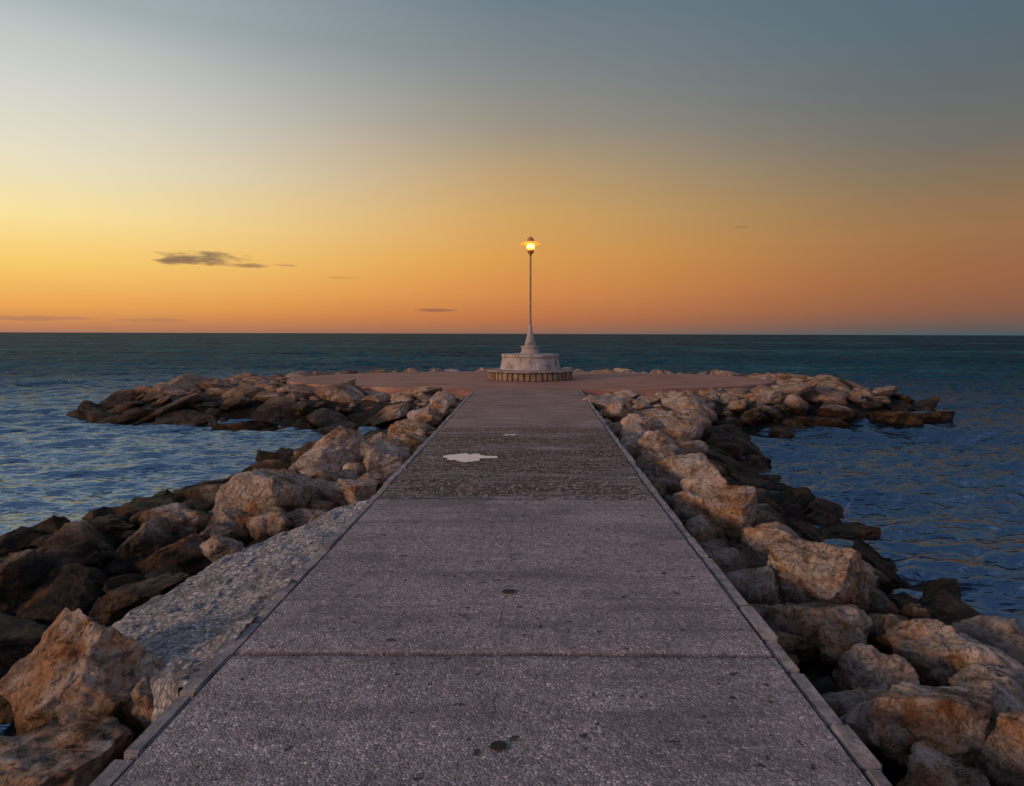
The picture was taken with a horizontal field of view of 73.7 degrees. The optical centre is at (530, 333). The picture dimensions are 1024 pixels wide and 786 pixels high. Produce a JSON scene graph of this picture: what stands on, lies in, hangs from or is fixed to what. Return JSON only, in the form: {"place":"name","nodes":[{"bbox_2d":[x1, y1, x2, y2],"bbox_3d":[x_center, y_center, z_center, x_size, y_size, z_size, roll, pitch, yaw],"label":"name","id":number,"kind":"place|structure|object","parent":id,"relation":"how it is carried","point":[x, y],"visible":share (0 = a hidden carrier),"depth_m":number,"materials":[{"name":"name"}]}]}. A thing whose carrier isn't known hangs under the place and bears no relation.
{"place":"outdoors","nodes":[
{"label":"outdoors","id":0,"kind":"place"},
{"bbox_2d":[113,389,870,785],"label":"concrete path","id":1,"kind":"structure","parent":0,"point":[397,637],"depth_m":3.62,"materials":[{"name":"grey concrete"}]},
{"bbox_2d":[443,453,497,461],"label":"puddle","id":2,"kind":"object","parent":1,"relation":"on","point":[464,457],"visible":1,"depth_m":9.30,"materials":[{"name":"white liquid"}]},
{"bbox_2d":[490,741,506,750],"bbox_3d":[-0.130,1.690,2.800,0.068,0.001,0.068,0,0,0],"label":"drain hole","id":3,"kind":"object","parent":1,"relation":"on","point":[498,745],"visible":1,"depth_m":2.80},
{"bbox_2d":[502,589,514,592],"bbox_3d":[-0.141,1.690,4.480,0.090,0.001,0.065,0,0,0],"label":"drain hole","id":4,"kind":"object","parent":1,"relation":"on","point":[508,591],"visible":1,"depth_m":4.47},
{"bbox_2d":[98,391,902,785],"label":"rocky embankment","id":5,"kind":"structure","parent":0,"point":[822,685],"depth_m":18.26,"materials":[{"name":"brown stone"}]},
{"bbox_2d":[0,695,14,724],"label":"boulder","id":6,"kind":"object","parent":5,"relation":"on","point":[6,714],"visible":0.06,"depth_m":4.06,"materials":[{"name":"stone"}]},
{"bbox_2d":[0,613,48,676],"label":"boulder","id":7,"kind":"object","parent":5,"relation":"on","point":[20,639],"visible":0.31,"depth_m":5.07,"materials":[{"name":"stone"}]},
{"bbox_2d":[0,549,54,615],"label":"boulder","id":8,"kind":"object","parent":5,"relation":"on","point":[23,573],"visible":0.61,"depth_m":6.09,"materials":[{"name":"stone"}]},
{"bbox_2d":[0,715,133,785],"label":"boulder","id":9,"kind":"object","parent":5,"relation":"on","point":[86,751],"visible":0.86,"depth_m":3.17,"materials":[{"name":"stone"}]},
{"bbox_2d":[35,520,117,568],"bbox_3d":[-4.560,2.259,6.846,0.945,0.678,0.967,0,0,19],"label":"boulder","id":10,"kind":"object","parent":5,"relation":"on","point":[86,543],"visible":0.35,"depth_m":6.67,"materials":[{"name":"stone"}]},
{"bbox_2d":[0,607,162,734],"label":"boulder","id":11,"kind":"object","parent":5,"relation":"on","point":[76,664],"visible":0.7,"depth_m":3.60,"materials":[{"name":"stone"}]},
{"bbox_2d":[88,572,190,626],"bbox_3d":[-3.348,2.299,5.825,0.952,0.506,0.535,0,0,-19],"label":"boulder","id":12,"kind":"object","parent":5,"relation":"on","point":[111,607],"visible":0.6,"depth_m":5.67,"materials":[{"name":"stone"}]},
{"bbox_2d":[121,667,181,740],"bbox_3d":[-2.001,1.994,3.683,0.534,0.392,0.352,0,0,26],"label":"boulder","id":13,"kind":"object","parent":5,"relation":"on","point":[137,709],"visible":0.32,"depth_m":3.53,"materials":[{"name":"stone"}]},
{"bbox_2d":[132,533,208,575],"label":"boulder","id":14,"kind":"object","parent":5,"relation":"on","point":[184,553],"visible":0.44,"depth_m":6.61,"materials":[{"name":"stone"}]},
{"bbox_2d":[138,503,212,532],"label":"boulder","id":15,"kind":"object","parent":5,"relation":"on","point":[177,516],"visible":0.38,"depth_m":7.41,"materials":[{"name":"stone"}]},
{"bbox_2d":[179,478,228,492],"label":"boulder","id":16,"kind":"object","parent":5,"relation":"on","point":[223,481],"visible":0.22,"depth_m":9.51,"materials":[{"name":"stone"}]},
{"bbox_2d":[205,491,217,506],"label":"boulder","id":17,"kind":"object","parent":5,"relation":"on","point":[211,500],"visible":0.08,"depth_m":8.51,"materials":[{"name":"stone"}]},
{"bbox_2d":[198,521,232,539],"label":"boulder","id":18,"kind":"object","parent":5,"relation":"on","point":[214,528],"visible":0.4,"depth_m":7.00,"materials":[{"name":"stone"}]},
{"bbox_2d":[199,535,243,561],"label":"boulder","id":19,"kind":"object","parent":5,"relation":"on","point":[214,548],"visible":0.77,"depth_m":6.02,"materials":[{"name":"stone"}]},
{"bbox_2d":[109,500,367,735],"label":"gravel slope","id":20,"kind":"structure","parent":5,"relation":"on","point":[187,630],"depth_m":4.70,"materials":[{"name":"grey gravel"}]},
{"bbox_2d":[212,468,318,513],"bbox_3d":[-2.987,1.913,7.796,1.031,0.776,0.812,0,0,0],"label":"boulder","id":21,"kind":"object","parent":5,"relation":"on","point":[249,492],"visible":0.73,"depth_m":7.52,"materials":[{"name":"stone"}]},
{"bbox_2d":[89,390,475,785],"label":"kerb","id":22,"kind":"structure","parent":5,"relation":"on","point":[113,772],"depth_m":3.58,"materials":[{"name":"concrete"}]},
{"bbox_2d":[287,508,328,528],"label":"boulder","id":23,"kind":"object","parent":5,"relation":"on","point":[299,517],"visible":0.52,"depth_m":7.24,"materials":[{"name":"stone"}]},
{"bbox_2d":[296,426,360,472],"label":"boulder","id":24,"kind":"object","parent":5,"relation":"on","point":[337,448],"visible":0.59,"depth_m":10.12,"materials":[{"name":"stone"}]},
{"bbox_2d":[331,478,376,505],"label":"boulder","id":25,"kind":"object","parent":5,"relation":"on","point":[346,492],"visible":0.69,"depth_m":7.87,"materials":[{"name":"stone"}]},
{"bbox_2d":[357,472,384,491],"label":"boulder","id":26,"kind":"object","parent":5,"relation":"on","point":[378,479],"visible":0.34,"depth_m":8.97,"materials":[{"name":"stone"}]},
{"bbox_2d":[363,438,410,471],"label":"boulder","id":27,"kind":"object","parent":5,"relation":"on","point":[382,453],"visible":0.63,"depth_m":10.06,"materials":[{"name":"stone"}]},
{"bbox_2d":[387,431,421,455],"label":"boulder","id":28,"kind":"object","parent":5,"relation":"on","point":[412,443],"visible":0.41,"depth_m":11.54,"materials":[{"name":"stone"}]},
{"bbox_2d":[387,418,427,436],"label":"boulder","id":29,"kind":"object","parent":5,"relation":"on","point":[415,426],"visible":0.55,"depth_m":13.11,"materials":[{"name":"stone"}]},
{"bbox_2d":[407,406,443,427],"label":"boulder","id":30,"kind":"object","parent":5,"relation":"on","point":[429,415],"visible":0.6,"depth_m":15.09,"materials":[{"name":"stone"}]},
{"bbox_2d":[426,390,456,408],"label":"boulder","id":31,"kind":"object","parent":5,"relation":"on","point":[438,399],"visible":0.56,"depth_m":17.75,"materials":[{"name":"stone"}]},
{"bbox_2d":[0,367,979,717],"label":"rock pile","id":32,"kind":"object","parent":5,"relation":"on","point":[724,443],"visible":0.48,"depth_m":11.04,"materials":[{"name":"stone"}]},
{"bbox_2d":[287,371,772,398],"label":"terrace","id":33,"kind":"structure","parent":5,"relation":"on","point":[464,384],"depth_m":23.80,"materials":[{"name":"grey concrete"}]},
{"bbox_2d":[487,236,573,381],"bbox_3d":[0.003,-0.978,25.600,3.270,5.355,3.270,0,0,0],"label":"street lamp","id":34,"kind":"object","parent":33,"relation":"on","point":[530,362],"visible":1,"depth_m":24.68,"materials":[{"name":"stone"}]},
{"bbox_2d":[602,401,631,421],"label":"boulder","id":35,"kind":"object","parent":5,"relation":"on","point":[618,411],"visible":0.79,"depth_m":15.82,"materials":[{"name":"stone"}]},
{"bbox_2d":[616,413,653,435],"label":"boulder","id":36,"kind":"object","parent":5,"relation":"on","point":[647,424],"visible":0.41,"depth_m":13.43,"materials":[{"name":"stone"}]},
{"bbox_2d":[637,430,679,455],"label":"boulder","id":37,"kind":"object","parent":5,"relation":"on","point":[656,441],"visible":0.65,"depth_m":11.18,"materials":[{"name":"stone"}]},
{"bbox_2d":[651,453,715,493],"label":"boulder","id":38,"kind":"object","parent":5,"relation":"on","point":[675,469],"visible":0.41,"depth_m":9.32,"materials":[{"name":"stone"}]},
{"bbox_2d":[680,465,727,495],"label":"boulder","id":39,"kind":"object","parent":5,"relation":"on","point":[698,480],"visible":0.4,"depth_m":8.02,"materials":[{"name":"stone"}]},
{"bbox_2d":[700,485,756,540],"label":"boulder","id":40,"kind":"object","parent":5,"relation":"on","point":[731,510],"visible":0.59,"depth_m":7.10,"materials":[{"name":"stone"}]},
{"bbox_2d":[578,390,892,785],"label":"kerb","id":41,"kind":"structure","parent":5,"relation":"on","point":[867,763],"depth_m":3.62,"materials":[{"name":"concrete"}]},
{"bbox_2d":[740,521,811,567],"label":"boulder","id":42,"kind":"object","parent":5,"relation":"on","point":[755,541],"visible":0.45,"depth_m":6.24,"materials":[{"name":"stone"}]},
{"bbox_2d":[763,601,874,676],"bbox_3d":[2.125,2.141,4.804,0.905,0.521,0.674,0,0,-22],"label":"boulder","id":43,"kind":"object","parent":5,"relation":"on","point":[805,621],"visible":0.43,"depth_m":4.68,"materials":[{"name":"stone"}]},
{"bbox_2d":[766,538,875,611],"bbox_3d":[2.308,2.035,5.536,0.744,0.762,0.783,0,0,-32],"label":"boulder","id":44,"kind":"object","parent":5,"relation":"on","point":[805,571],"visible":0.71,"depth_m":5.29,"materials":[{"name":"stone"}]},
{"bbox_2d":[816,622,867,676],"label":"boulder","id":45,"kind":"object","parent":5,"relation":"on","point":[836,641],"visible":0.56,"depth_m":4.41,"materials":[{"name":"stone"}]},
{"bbox_2d":[832,643,919,690],"bbox_3d":[2.038,2.087,3.992,0.384,0.519,0.502,0,0,-9],"label":"boulder","id":46,"kind":"object","parent":5,"relation":"on","point":[861,665],"visible":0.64,"depth_m":3.88,"materials":[{"name":"stone"}]},
{"bbox_2d":[874,574,879,587],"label":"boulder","id":47,"kind":"object","parent":5,"relation":"on","point":[877,584],"visible":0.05,"depth_m":5.81,"materials":[{"name":"stone"}]},
{"bbox_2d":[839,680,995,777],"bbox_3d":[1.969,2.043,3.490,0.837,0.543,0.602,0,0,21],"label":"boulder","id":48,"kind":"object","parent":5,"relation":"on","point":[893,724],"visible":0.63,"depth_m":3.31,"materials":[{"name":"stone"}]},
{"bbox_2d":[897,603,941,621],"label":"boulder","id":49,"kind":"object","parent":5,"relation":"on","point":[913,611],"visible":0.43,"depth_m":5.11,"materials":[{"name":"stone"}]},
{"bbox_2d":[896,739,990,785],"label":"boulder","id":50,"kind":"object","parent":5,"relation":"on","point":[928,764],"visible":1,"depth_m":3.04,"materials":[{"name":"stone"}]},
{"bbox_2d":[876,618,1023,686],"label":"boulder","id":51,"kind":"object","parent":5,"relation":"on","point":[935,652],"visible":0.67,"depth_m":4.20,"materials":[{"name":"stone"}]},
{"bbox_2d":[948,662,1023,715],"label":"boulder","id":52,"kind":"object","parent":5,"relation":"on","point":[1005,685],"visible":0.43,"depth_m":3.80,"materials":[{"name":"stone"}]},
{"bbox_2d":[951,615,1023,665],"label":"boulder","id":53,"kind":"object","parent":5,"relation":"on","point":[1005,635],"visible":0.29,"depth_m":4.66,"materials":[{"name":"stone"}]},
{"bbox_2d":[973,711,1023,785],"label":"boulder","id":54,"kind":"object","parent":5,"relation":"on","point":[999,760],"visible":0.8,"depth_m":3.20,"materials":[{"name":"stone"}]},
{"bbox_2d":[0,332,1023,736],"bbox_3d":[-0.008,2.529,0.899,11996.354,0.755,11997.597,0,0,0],"label":"sea","id":55,"kind":"structure","parent":0,"point":[934,500],"depth_m":17.74,"materials":[{"name":"liquid"}]},
{"bbox_2d":[0,0,1023,334],"label":"sky","id":56,"kind":"structure","parent":0,"point":[733,167],"materials":[{"name":"orange"}]}
]}

